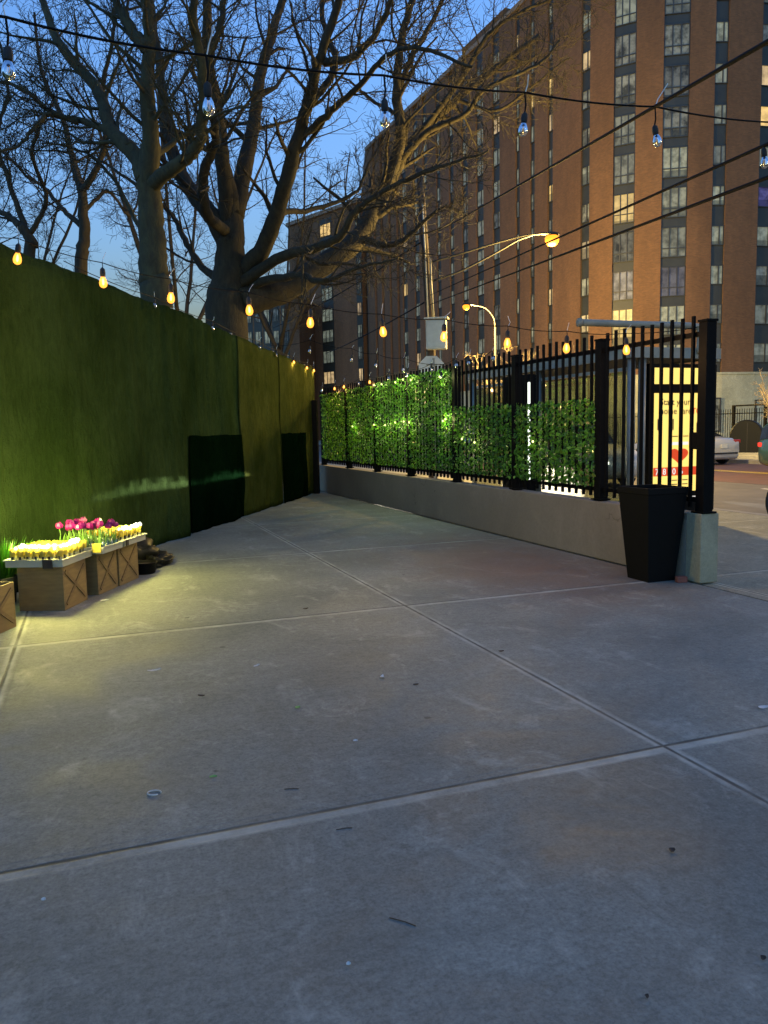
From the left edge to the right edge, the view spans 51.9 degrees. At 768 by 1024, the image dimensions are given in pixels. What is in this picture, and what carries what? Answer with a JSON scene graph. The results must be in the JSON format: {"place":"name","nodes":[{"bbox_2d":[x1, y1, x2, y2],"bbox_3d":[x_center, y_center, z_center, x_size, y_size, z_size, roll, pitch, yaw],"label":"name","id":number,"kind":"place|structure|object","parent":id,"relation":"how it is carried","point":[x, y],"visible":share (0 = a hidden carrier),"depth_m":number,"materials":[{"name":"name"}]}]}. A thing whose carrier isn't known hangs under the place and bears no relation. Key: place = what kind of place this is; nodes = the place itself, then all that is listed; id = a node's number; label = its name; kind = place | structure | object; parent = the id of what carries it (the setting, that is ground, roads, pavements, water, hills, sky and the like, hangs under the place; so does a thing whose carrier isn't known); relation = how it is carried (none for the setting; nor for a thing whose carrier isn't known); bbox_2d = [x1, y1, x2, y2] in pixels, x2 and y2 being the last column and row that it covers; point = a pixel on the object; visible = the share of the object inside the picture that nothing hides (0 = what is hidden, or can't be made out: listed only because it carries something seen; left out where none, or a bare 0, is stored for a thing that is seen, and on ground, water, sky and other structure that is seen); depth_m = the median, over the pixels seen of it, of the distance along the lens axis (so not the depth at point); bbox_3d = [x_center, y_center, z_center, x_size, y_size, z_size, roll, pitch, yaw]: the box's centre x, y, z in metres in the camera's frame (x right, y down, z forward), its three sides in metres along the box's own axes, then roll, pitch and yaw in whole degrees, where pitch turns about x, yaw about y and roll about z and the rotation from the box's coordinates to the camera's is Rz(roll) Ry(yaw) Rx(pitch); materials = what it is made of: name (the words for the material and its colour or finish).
{"place":"outdoors","nodes":[
{"label":"outdoors","id":0,"kind":"place"},
{"bbox_2d":[0,0,518,322],"label":"sky","id":1,"kind":"structure","parent":0,"point":[331,145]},
{"bbox_2d":[0,491,767,1023],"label":"patio","id":2,"kind":"structure","parent":0,"point":[552,781],"depth_m":3.31,"materials":[{"name":"concrete"}]},
{"bbox_2d":[0,582,15,633],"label":"wooden box","id":3,"kind":"object","parent":2,"relation":"on","point":[7,612],"visible":1,"depth_m":6.13,"materials":[{"name":"wood"}]},
{"bbox_2d":[0,534,31,601],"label":"potted grass","id":4,"kind":"object","parent":2,"relation":"on","point":[8,575],"depth_m":6.97,"materials":[{"name":"green plant"}]},
{"bbox_2d":[17,559,87,610],"bbox_3d":[-2.927,0.636,6.998,0.408,0.385,0.460,-1,6,3],"label":"wooden box","id":5,"kind":"object","parent":2,"relation":"on","point":[64,588],"visible":0.88,"depth_m":6.78,"materials":[{"name":"wood"}]},
{"bbox_2d":[2,549,92,568],"bbox_3d":[-2.962,0.412,7.000,0.530,0.075,0.641,-1,6,3],"label":"plant tray","id":6,"kind":"object","parent":5,"relation":"on","point":[43,564],"visible":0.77,"depth_m":6.71,"materials":[{"name":"white plastic"}]},
{"bbox_2d":[14,537,79,549],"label":"flowers","id":7,"kind":"object","parent":6,"relation":"in","point":[73,541],"visible":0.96,"depth_m":6.81,"materials":[{"name":"white"}]},
{"bbox_2d":[0,0,116,257],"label":"bare tree","id":8,"kind":"object","parent":2,"relation":"on","point":[24,230],"visible":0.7,"depth_m":18.28,"materials":[{"name":"brown plant"}]},
{"bbox_2d":[85,550,117,594],"bbox_3d":[-2.832,0.562,7.611,0.368,0.400,0.400,0,6,7],"label":"wooden box","id":9,"kind":"object","parent":2,"relation":"on","point":[101,574],"visible":0.36,"depth_m":7.47,"materials":[{"name":"wood"}]},
{"bbox_2d":[86,540,124,553],"bbox_3d":[-2.806,0.318,7.515,0.500,0.102,0.453,0,6,7],"label":"plant tray","id":10,"kind":"object","parent":9,"relation":"on","point":[97,548],"visible":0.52,"depth_m":7.34,"materials":[{"name":"white plastic"}]},
{"bbox_2d":[116,542,138,585],"bbox_3d":[-2.771,0.514,8.048,0.368,0.400,0.440,0,6,7],"label":"wooden box","id":11,"kind":"object","parent":2,"relation":"on","point":[127,563],"visible":0.43,"depth_m":8.00,"materials":[{"name":"wood"}]},
{"bbox_2d":[123,533,146,546],"bbox_3d":[-2.731,0.281,8.019,0.481,0.066,0.526,0,6,7],"label":"plant tray","id":12,"kind":"object","parent":11,"relation":"on","point":[135,539],"visible":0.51,"depth_m":7.98,"materials":[{"name":"white plastic"}]},
{"bbox_2d":[0,0,295,307],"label":"bare tree","id":13,"kind":"object","parent":2,"relation":"on","point":[152,177],"visible":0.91,"depth_m":15.76,"materials":[{"name":"brown plant"}]},
{"bbox_2d":[138,560,157,574],"bbox_3d":[-2.588,0.599,8.524,0.280,0.125,0.278,-1,6,0],"label":"round pot","id":14,"kind":"object","parent":2,"relation":"on","point":[146,567],"visible":0.74,"depth_m":8.44,"materials":[{"name":"plastic"}]},
{"bbox_2d":[137,537,159,559],"bbox_3d":[-2.875,0.464,9.022,0.624,0.300,0.956,-1,6,0],"label":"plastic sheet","id":15,"kind":"object","parent":2,"relation":"on","point":[146,546],"visible":0.24,"depth_m":8.95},
{"bbox_2d":[0,243,319,591],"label":"screened fence","id":16,"kind":"object","parent":2,"relation":"on","point":[162,424],"visible":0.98,"depth_m":9.87,"materials":[{"name":"fabric"}]},
{"bbox_2d":[64,261,314,371],"bbox_3d":[-2.498,-2.983,13.470,0.091,0.479,10.569,0,6,9],"label":"string light","id":17,"kind":"object","parent":16,"relation":"attached to","point":[212,327],"visible":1,"depth_m":12.27,"materials":[{"name":"black"}]},
{"bbox_2d":[146,550,174,567],"bbox_3d":[-2.652,0.516,9.056,0.482,0.182,0.708,-1,6,0],"label":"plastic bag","id":18,"kind":"object","parent":2,"relation":"on","point":[163,558],"visible":0.5,"depth_m":8.96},
{"bbox_2d":[64,0,620,340],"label":"bare tree","id":19,"kind":"object","parent":2,"relation":"on","point":[236,268],"visible":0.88,"depth_m":19.95,"materials":[{"name":"brown plant"}]},
{"bbox_2d":[617,484,687,582],"bbox_3d":[2.584,0.201,7.624,0.460,0.900,0.460,-3,6,-20],"label":"planter","id":20,"kind":"object","parent":2,"relation":"on","point":[652,516],"visible":1,"depth_m":7.47,"materials":[{"name":"plastic"}]},
{"bbox_2d":[675,576,686,582],"bbox_3d":[2.808,0.636,7.461,0.100,0.058,0.060,-2,6,-8],"label":"brick","id":21,"kind":"object","parent":2,"relation":"on","point":[680,579],"visible":1,"depth_m":7.43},
{"bbox_2d":[319,440,757,459],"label":"sidewalk","id":22,"kind":"structure","parent":0,"point":[748,456],"depth_m":35.13,"materials":[{"name":"concrete"}]},
{"bbox_2d":[247,297,316,399],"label":"apartment building","id":23,"kind":"structure","parent":22,"relation":"on","point":[256,331],"depth_m":108.11,"materials":[{"name":"brown brick"}]},
{"bbox_2d":[286,197,369,439],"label":"apartment building","id":24,"kind":"structure","parent":22,"relation":"on","point":[337,365],"depth_m":109.44,"materials":[{"name":"brown brick"}]},
{"bbox_2d":[320,222,330,237],"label":"window","id":25,"kind":"structure","parent":24,"relation":"in","point":[323,229],"depth_m":109.75,"materials":[{"name":"glass"}]},
{"bbox_2d":[322,308,332,321],"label":"window","id":26,"kind":"structure","parent":24,"relation":"in","point":[329,313],"depth_m":111.03,"materials":[{"name":"grey glass"}]},
{"bbox_2d":[322,329,333,342],"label":"window","id":27,"kind":"structure","parent":24,"relation":"in","point":[328,335],"depth_m":111.37,"materials":[{"name":"grey glass"}]},
{"bbox_2d":[323,350,333,363],"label":"window","id":28,"kind":"structure","parent":24,"relation":"in","point":[327,357],"depth_m":111.75,"materials":[{"name":"grey glass"}]},
{"bbox_2d":[324,371,334,383],"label":"window","id":29,"kind":"structure","parent":24,"relation":"in","point":[329,377],"depth_m":111.93,"materials":[{"name":"beige glass"}]},
{"bbox_2d":[462,303,496,435],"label":"street lamp","id":30,"kind":"object","parent":22,"relation":"on","point":[466,306],"visible":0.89,"depth_m":48.60,"materials":[{"name":"metal"}]},
{"bbox_2d":[466,347,535,401],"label":"street tree","id":31,"kind":"object","parent":22,"relation":"on","point":[500,380],"visible":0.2,"depth_m":51.86,"materials":[{"name":"brown plant"}]},
{"bbox_2d":[559,343,618,408],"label":"street tree","id":32,"kind":"object","parent":22,"relation":"on","point":[580,397],"visible":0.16,"depth_m":43.67,"materials":[{"name":"brown plant"}]},
{"bbox_2d":[609,404,767,444],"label":"iron railing","id":33,"kind":"object","parent":22,"relation":"on","point":[733,413],"visible":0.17,"depth_m":43.50,"materials":[{"name":"black metal"}]},
{"bbox_2d":[729,420,762,452],"bbox_3d":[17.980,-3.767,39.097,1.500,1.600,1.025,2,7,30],"label":"gate","id":34,"kind":"object","parent":22,"relation":"on","point":[747,433],"visible":0.73,"depth_m":38.65,"materials":[{"name":"wood"}]},
{"bbox_2d":[319,462,767,601],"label":"sidewalk","id":35,"kind":"structure","parent":0,"point":[742,565],"depth_m":9.37,"materials":[{"name":"concrete"}]},
{"bbox_2d":[188,132,367,361],"bbox_3d":[-5.274,-10.458,38.989,9.479,16.250,10.455,-1,6,0],"label":"bare tree","id":36,"kind":"object","parent":35,"relation":"on","point":[266,326],"visible":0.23,"depth_m":38.75,"materials":[{"name":"brown plant"}]},
{"bbox_2d":[416,168,437,478],"bbox_3d":[1.214,-5.194,22.265,0.484,8.633,0.292,-1,6,0],"label":"utility pole","id":37,"kind":"object","parent":35,"relation":"on","point":[428,292],"visible":0.51,"depth_m":22.00,"materials":[{"name":"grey wood"}]},
{"bbox_2d":[273,237,429,327],"bbox_3d":[-3.327,-10.437,39.263,0.042,2.100,36.059,-3,6,-15],"label":"overhead cable","id":38,"kind":"object","parent":37,"relation":"attached to","point":[353,284],"visible":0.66,"depth_m":32.22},
{"bbox_2d":[327,302,424,352],"bbox_3d":[-1.274,-8.331,37.596,0.042,1.556,31.545,-2,6,-9],"label":"overhead cable","id":39,"kind":"object","parent":37,"relation":"attached to","point":[380,327],"visible":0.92,"depth_m":29.07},
{"bbox_2d":[424,316,448,349],"bbox_3d":[1.471,-4.970,22.001,0.660,0.868,0.380,0,6,12],"label":"utility box","id":40,"kind":"object","parent":37,"relation":"attached to","point":[433,334],"visible":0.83,"depth_m":21.85,"materials":[{"name":"white paint"}]},
{"bbox_2d":[427,321,443,346],"bbox_3d":[1.429,-4.930,21.852,0.480,0.700,0.016,0,6,12],"label":"door","id":41,"kind":"structure","parent":40,"relation":"in","point":[434,328],"depth_m":21.85,"materials":[{"name":"white paint"}]},
{"bbox_2d":[430,175,767,304],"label":"overhead cable","id":42,"kind":"object","parent":40,"relation":"attached to","point":[751,183],"visible":1,"depth_m":5.46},
{"bbox_2d":[431,142,767,294],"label":"overhead cable","id":43,"kind":"object","parent":40,"relation":"attached to","point":[696,175],"visible":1,"depth_m":5.23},
{"bbox_2d":[760,147,767,168],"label":"string light","id":44,"kind":"object","parent":43,"relation":"hanging from","point":[764,162],"visible":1,"depth_m":3.79,"materials":[{"name":"white"}]},
{"bbox_2d":[431,231,558,281],"bbox_3d":[3.289,-7.369,22.716,4.294,1.686,0.428,-4,7,-25],"label":"street lamp","id":45,"kind":"object","parent":37,"relation":"attached to","point":[550,235],"visible":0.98,"depth_m":22.81,"materials":[{"name":"metal"}]},
{"bbox_2d":[429,39,767,236],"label":"overhead cable","id":46,"kind":"object","parent":37,"relation":"attached to","point":[762,44],"visible":1,"depth_m":3.49,"materials":[{"name":"rubber"}]},
{"bbox_2d":[0,0,767,146],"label":"string light","id":47,"kind":"object","parent":46,"relation":"hanging from","point":[8,71],"visible":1,"depth_m":2.67,"materials":[{"name":"black"}]},
{"bbox_2d":[419,356,443,477],"bbox_3d":[1.361,-2.603,22.183,0.720,3.513,0.062,-2,6,-6],"label":"stop sign","id":48,"kind":"object","parent":35,"relation":"on","point":[426,360],"visible":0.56,"depth_m":22.03,"materials":[{"name":"metal"}]},
{"bbox_2d":[319,464,718,583],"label":"concrete wall","id":49,"kind":"structure","parent":35,"relation":"on","point":[586,526],"depth_m":10.29,"materials":[{"name":"concrete"}]},
{"bbox_2d":[319,316,718,513],"bbox_3d":[0.745,-1.493,13.320,0.160,1.857,13.040,-3,6,-20],"label":"metal fence","id":50,"kind":"object","parent":49,"relation":"on","point":[701,440],"visible":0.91,"depth_m":8.86,"materials":[{"name":"metal"}]},
{"bbox_2d":[319,392,345,460],"bbox_3d":[-1.174,-1.994,18.360,0.157,1.587,1.921,-3,6,-20],"label":"hedge panel","id":51,"kind":"object","parent":50,"relation":"attached to","point":[338,404],"visible":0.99,"depth_m":18.28,"materials":[{"name":"plant"}]},
{"bbox_2d":[0,227,698,354],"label":"string light","id":52,"kind":"object","parent":50,"relation":"hanging from","point":[17,259],"visible":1,"depth_m":7.19,"materials":[{"name":"yellow"}]},
{"bbox_2d":[345,385,374,463],"bbox_3d":[-0.501,-1.826,16.550,0.156,1.615,1.795,-3,6,-20],"label":"hedge panel","id":53,"kind":"object","parent":50,"relation":"attached to","point":[364,458],"visible":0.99,"depth_m":16.49,"materials":[{"name":"plant"}]},
{"bbox_2d":[270,334,450,379],"bbox_3d":[-0.489,-2.705,13.819,0.367,1.034,4.482,-7,8,-44],"label":"string light","id":54,"kind":"object","parent":50,"relation":"hanging from","point":[375,366],"visible":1,"depth_m":13.69,"materials":[{"name":"black"}]},
{"bbox_2d":[373,378,407,467],"bbox_3d":[0.116,-1.676,14.871,0.151,1.662,1.750,-3,6,-20],"label":"hedge panel","id":55,"kind":"object","parent":50,"relation":"attached to","point":[397,402],"visible":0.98,"depth_m":14.81,"materials":[{"name":"plant"}]},
{"bbox_2d":[321,344,495,392],"bbox_3d":[0.007,-2.586,14.857,0.081,0.248,8.620,-3,6,-20],"label":"string light","id":56,"kind":"object","parent":50,"relation":"attached to","point":[456,364],"visible":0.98,"depth_m":13.02,"materials":[{"name":"black"}]},
{"bbox_2d":[406,368,452,471],"bbox_3d":[0.754,-1.522,13.148,0.154,1.678,1.885,-3,6,-20],"label":"hedge panel","id":57,"kind":"object","parent":50,"relation":"attached to","point":[440,453],"visible":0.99,"depth_m":13.06,"materials":[{"name":"plant"}]},
{"bbox_2d":[452,402,511,478],"bbox_3d":[1.415,-1.041,11.437,0.141,1.056,1.837,-3,6,-20],"label":"hedge panel","id":58,"kind":"object","parent":50,"relation":"attached to","point":[497,438],"visible":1,"depth_m":11.34,"materials":[{"name":"plant"}]},
{"bbox_2d":[512,398,595,486],"bbox_3d":[2.058,-0.862,9.685,0.144,1.039,1.852,-3,6,-20],"label":"hedge panel","id":59,"kind":"object","parent":50,"relation":"attached to","point":[520,464],"visible":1,"depth_m":9.58,"materials":[{"name":"plant"}]},
{"bbox_2d":[502,374,535,490],"bbox_3d":[2.137,-0.998,12.497,0.160,2.300,0.814,-3,6,-20],"label":"kiosk","id":60,"kind":"object","parent":35,"relation":"on","point":[528,402],"visible":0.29,"depth_m":12.15,"materials":[{"name":"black metal"}]},
{"bbox_2d":[468,318,720,510],"bbox_3d":[2.926,-1.460,13.648,2.480,2.946,5.228,-3,6,-20],"label":"bus shelter","id":61,"kind":"object","parent":35,"relation":"on","point":[580,322],"visible":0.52,"depth_m":11.43,"materials":[{"name":"black metal"}]},
{"bbox_2d":[319,451,767,513],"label":"road","id":62,"kind":"structure","parent":0,"point":[746,497],"depth_m":18.28,"materials":[{"name":"asphalt"}]},
{"bbox_2d":[319,448,767,484],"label":"bus lane","id":63,"kind":"structure","parent":62,"relation":"on","point":[748,478],"depth_m":23.38,"materials":[{"name":"paint"}]},
{"bbox_2d":[319,445,767,472],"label":"bus lane","id":64,"kind":"structure","parent":62,"relation":"on","point":[743,467],"depth_m":28.74,"materials":[{"name":"paint"}]},
{"bbox_2d":[634,432,740,463],"bbox_3d":[12.219,-2.742,32.449,2.120,1.455,4.732,-3,6,-20],"label":"parked car","id":65,"kind":"object","parent":64,"relation":"on","point":[726,449],"visible":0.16,"depth_m":30.38,"materials":[{"name":"white paint"}]},
{"bbox_2d":[758,423,767,465],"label":"moving car","id":66,"kind":"object","parent":64,"relation":"on","point":[763,451],"visible":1,"depth_m":25.26,"materials":[{"name":"teal paint"}]},
{"bbox_2d":[545,422,636,484],"bbox_3d":[5.395,-1.699,22.418,1.940,1.755,4.533,-3,6,-20],"label":"moving van","id":67,"kind":"object","parent":62,"relation":"on","point":[610,461],"visible":0.09,"depth_m":20.54,"materials":[{"name":"white paint"}]},
{"bbox_2d":[753,369,767,419],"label":"street tree","id":68,"kind":"object","parent":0,"point":[765,393],"visible":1,"depth_m":32.48,"materials":[{"name":"brown plant"}]},
{"label":"ground","id":69,"kind":"structure","parent":0,"visible":0},
{"bbox_2d":[0,96,120,270],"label":"bare tree","id":70,"kind":"object","parent":69,"relation":"on","point":[55,257],"visible":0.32,"depth_m":35.75,"materials":[{"name":"brown plant"}]},
{"bbox_2d":[0,0,176,274],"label":"bare tree","id":71,"kind":"object","parent":69,"relation":"on","point":[82,222],"visible":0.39,"depth_m":24.27,"materials":[{"name":"brown plant"}]},
{"bbox_2d":[25,44,309,319],"bbox_3d":[-8.193,-9.831,32.969,10.821,16.384,9.690,-1,6,0],"label":"bare tree","id":72,"kind":"object","parent":69,"relation":"on","point":[173,265],"visible":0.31,"depth_m":32.83,"materials":[{"name":"brown plant"}]},
{"bbox_2d":[319,443,759,463],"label":"kerb","id":73,"kind":"structure","parent":69,"relation":"on","point":[744,461],"depth_m":31.41,"materials":[{"name":"concrete"}]},
{"bbox_2d":[331,463,767,515],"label":"kerb","id":74,"kind":"structure","parent":69,"relation":"on","point":[618,497],"depth_m":13.73,"materials":[{"name":"concrete"}]},
{"bbox_2d":[361,0,767,444],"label":"apartment building","id":75,"kind":"structure","parent":69,"relation":"on","point":[709,259],"depth_m":58.75,"materials":[{"name":"brown brick"}]},
{"bbox_2d":[401,51,499,386],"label":"distant windows","id":76,"kind":"structure","parent":75,"relation":"in","point":[496,154],"depth_m":77.98,"materials":[{"name":"black glass"}]},
{"bbox_2d":[548,184,552,202],"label":"window","id":77,"kind":"structure","parent":75,"relation":"in","point":[550,188],"depth_m":64.72,"materials":[{"name":"glass"}]},
{"bbox_2d":[548,112,552,132],"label":"window","id":78,"kind":"structure","parent":75,"relation":"in","point":[550,118],"depth_m":64.17,"materials":[{"name":"beige glass"}]},
{"bbox_2d":[581,277,588,296],"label":"window","id":79,"kind":"structure","parent":75,"relation":"in","point":[585,281],"depth_m":61.16,"materials":[{"name":"beige glass"}]},
{"bbox_2d":[581,240,588,260],"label":"window","id":80,"kind":"structure","parent":75,"relation":"in","point":[584,251],"depth_m":60.90,"materials":[{"name":"grey glass"}]},
{"bbox_2d":[581,203,588,223],"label":"window","id":81,"kind":"structure","parent":75,"relation":"in","point":[584,208],"depth_m":60.64,"materials":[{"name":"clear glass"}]},
{"bbox_2d":[581,165,589,185],"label":"window","id":82,"kind":"structure","parent":75,"relation":"in","point":[585,170],"depth_m":60.29,"materials":[{"name":"grey glass"}]},
{"bbox_2d":[582,127,589,146],"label":"window","id":83,"kind":"structure","parent":75,"relation":"in","point":[585,132],"depth_m":60.01,"materials":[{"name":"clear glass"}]},
{"bbox_2d":[582,88,589,110],"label":"window","id":84,"kind":"structure","parent":75,"relation":"in","point":[585,94],"depth_m":59.73,"materials":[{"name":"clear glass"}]},
{"bbox_2d":[582,49,589,72],"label":"window","id":85,"kind":"structure","parent":75,"relation":"in","point":[586,55],"depth_m":59.46,"materials":[{"name":"yellow glass"}]},
{"bbox_2d":[582,10,590,33],"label":"window","id":86,"kind":"structure","parent":75,"relation":"in","point":[587,20],"depth_m":59.15,"materials":[{"name":"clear glass"}]},
{"bbox_2d":[612,308,632,338],"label":"window","id":87,"kind":"structure","parent":75,"relation":"in","point":[622,314],"depth_m":58.95,"materials":[{"name":"glass"}]},
{"bbox_2d":[612,270,633,300],"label":"window","id":88,"kind":"structure","parent":75,"relation":"in","point":[622,280],"depth_m":58.69,"materials":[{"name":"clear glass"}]},
{"bbox_2d":[613,231,633,262],"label":"window","id":89,"kind":"structure","parent":75,"relation":"in","point":[623,244],"depth_m":58.39,"materials":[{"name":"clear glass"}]},
{"bbox_2d":[613,192,634,224],"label":"window","id":90,"kind":"structure","parent":75,"relation":"in","point":[620,201],"depth_m":58.10,"materials":[{"name":"glass"}]},
{"bbox_2d":[614,153,634,185],"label":"window","id":91,"kind":"structure","parent":75,"relation":"in","point":[624,165],"depth_m":57.81,"materials":[{"name":"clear glass"}]},
{"bbox_2d":[614,113,635,146],"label":"window","id":92,"kind":"structure","parent":75,"relation":"in","point":[625,135],"depth_m":57.52,"materials":[{"name":"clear glass"}]},
{"bbox_2d":[614,72,635,106],"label":"window","id":93,"kind":"structure","parent":75,"relation":"in","point":[625,85],"depth_m":57.22,"materials":[{"name":"glass"}]},
{"bbox_2d":[615,32,636,67],"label":"window","id":94,"kind":"structure","parent":75,"relation":"in","point":[625,45],"depth_m":56.94,"materials":[{"name":"glass"}]},
{"bbox_2d":[615,0,636,26],"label":"window","id":95,"kind":"structure","parent":75,"relation":"in","point":[626,10],"depth_m":56.69,"materials":[{"name":"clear glass"}]},
{"bbox_2d":[659,305,684,335],"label":"window","id":96,"kind":"structure","parent":75,"relation":"in","point":[676,313],"depth_m":57.59,"materials":[{"name":"clear glass"}]},
{"bbox_2d":[660,266,685,296],"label":"window","id":97,"kind":"structure","parent":75,"relation":"in","point":[672,279],"depth_m":57.33,"materials":[{"name":"blue glass"}]},
{"bbox_2d":[661,226,685,257],"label":"window","id":98,"kind":"structure","parent":75,"relation":"in","point":[673,239],"depth_m":57.03,"materials":[{"name":"clear glass"}]},
{"bbox_2d":[661,186,686,217],"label":"window","id":99,"kind":"structure","parent":75,"relation":"in","point":[673,199],"depth_m":56.74,"materials":[{"name":"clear glass"}]},
{"bbox_2d":[662,146,687,178],"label":"window","id":100,"kind":"structure","parent":75,"relation":"in","point":[674,159],"depth_m":56.45,"materials":[{"name":"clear glass"}]},
{"bbox_2d":[663,105,688,137],"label":"window","id":101,"kind":"structure","parent":75,"relation":"in","point":[675,124],"depth_m":56.18,"materials":[{"name":"grey glass"}]},
{"bbox_2d":[663,64,688,97],"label":"window","id":102,"kind":"structure","parent":75,"relation":"in","point":[676,76],"depth_m":55.87,"materials":[{"name":"grey glass"}]},
{"bbox_2d":[664,22,689,56],"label":"window","id":103,"kind":"structure","parent":75,"relation":"in","point":[676,36],"depth_m":55.59,"materials":[{"name":"grey glass"}]},
{"bbox_2d":[665,0,690,14],"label":"window","id":104,"kind":"structure","parent":75,"relation":"in","point":[671,6],"depth_m":55.36,"materials":[{"name":"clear glass"}]},
{"bbox_2d":[709,304,721,323],"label":"window","id":105,"kind":"structure","parent":75,"relation":"in","point":[715,309],"depth_m":57.37,"materials":[{"name":"grey glass"}]},
{"bbox_2d":[710,265,722,284],"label":"window","id":106,"kind":"structure","parent":75,"relation":"in","point":[716,275],"depth_m":57.09,"materials":[{"name":"grey glass"}]},
{"bbox_2d":[711,225,723,244],"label":"window","id":107,"kind":"structure","parent":75,"relation":"in","point":[717,232],"depth_m":56.80,"materials":[{"name":"grey glass"}]},
{"bbox_2d":[715,397,720,431],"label":"window","id":108,"kind":"structure","parent":75,"relation":"in","point":[718,400],"depth_m":57.82,"materials":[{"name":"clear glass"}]},
{"bbox_2d":[712,185,724,205],"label":"window","id":109,"kind":"structure","parent":75,"relation":"in","point":[717,189],"depth_m":56.49,"materials":[{"name":"grey glass"}]},
{"bbox_2d":[713,145,725,164],"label":"window","id":110,"kind":"structure","parent":75,"relation":"in","point":[719,151],"depth_m":56.21,"materials":[{"name":"grey glass"}]},
{"bbox_2d":[714,104,726,124],"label":"window","id":111,"kind":"structure","parent":75,"relation":"in","point":[720,110],"depth_m":55.92,"materials":[{"name":"grey glass"}]},
{"bbox_2d":[715,63,727,83],"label":"window","id":112,"kind":"structure","parent":75,"relation":"in","point":[721,77],"depth_m":55.65,"materials":[{"name":"grey glass"}]},
{"bbox_2d":[716,21,728,41],"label":"window","id":113,"kind":"structure","parent":75,"relation":"in","point":[722,27],"depth_m":55.35,"materials":[{"name":"grey glass"}]},
{"bbox_2d":[753,343,767,362],"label":"window","id":114,"kind":"structure","parent":75,"relation":"in","point":[760,349],"depth_m":58.17,"materials":[{"name":"grey glass"}]},
{"bbox_2d":[755,304,767,323],"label":"window","id":115,"kind":"structure","parent":75,"relation":"in","point":[761,310],"depth_m":57.88,"materials":[{"name":"grey glass"}]},
{"bbox_2d":[755,399,767,427],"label":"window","id":116,"kind":"structure","parent":75,"relation":"in","point":[756,407],"depth_m":58.34,"materials":[{"name":"grey glass"}]},
{"bbox_2d":[756,265,767,285],"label":"window","id":117,"kind":"structure","parent":75,"relation":"in","point":[761,270],"depth_m":57.58,"materials":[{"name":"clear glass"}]},
{"bbox_2d":[757,226,767,246],"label":"window","id":118,"kind":"structure","parent":75,"relation":"in","point":[762,231],"depth_m":57.29,"materials":[{"name":"grey glass"}]},
{"bbox_2d":[758,186,767,206],"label":"window","id":119,"kind":"structure","parent":75,"relation":"in","point":[762,190],"depth_m":56.98,"materials":[{"name":"purple glass"}]},
{"bbox_2d":[760,105,767,126],"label":"window","id":120,"kind":"structure","parent":75,"relation":"in","point":[764,109],"depth_m":56.37,"materials":[{"name":"glass"}]},
{"bbox_2d":[761,64,767,85],"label":"window","id":121,"kind":"structure","parent":75,"relation":"in","point":[764,67],"depth_m":56.08,"materials":[{"name":"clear glass"}]},
{"bbox_2d":[763,23,767,40],"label":"window","id":122,"kind":"structure","parent":75,"relation":"in","point":[765,25],"depth_m":55.75,"materials":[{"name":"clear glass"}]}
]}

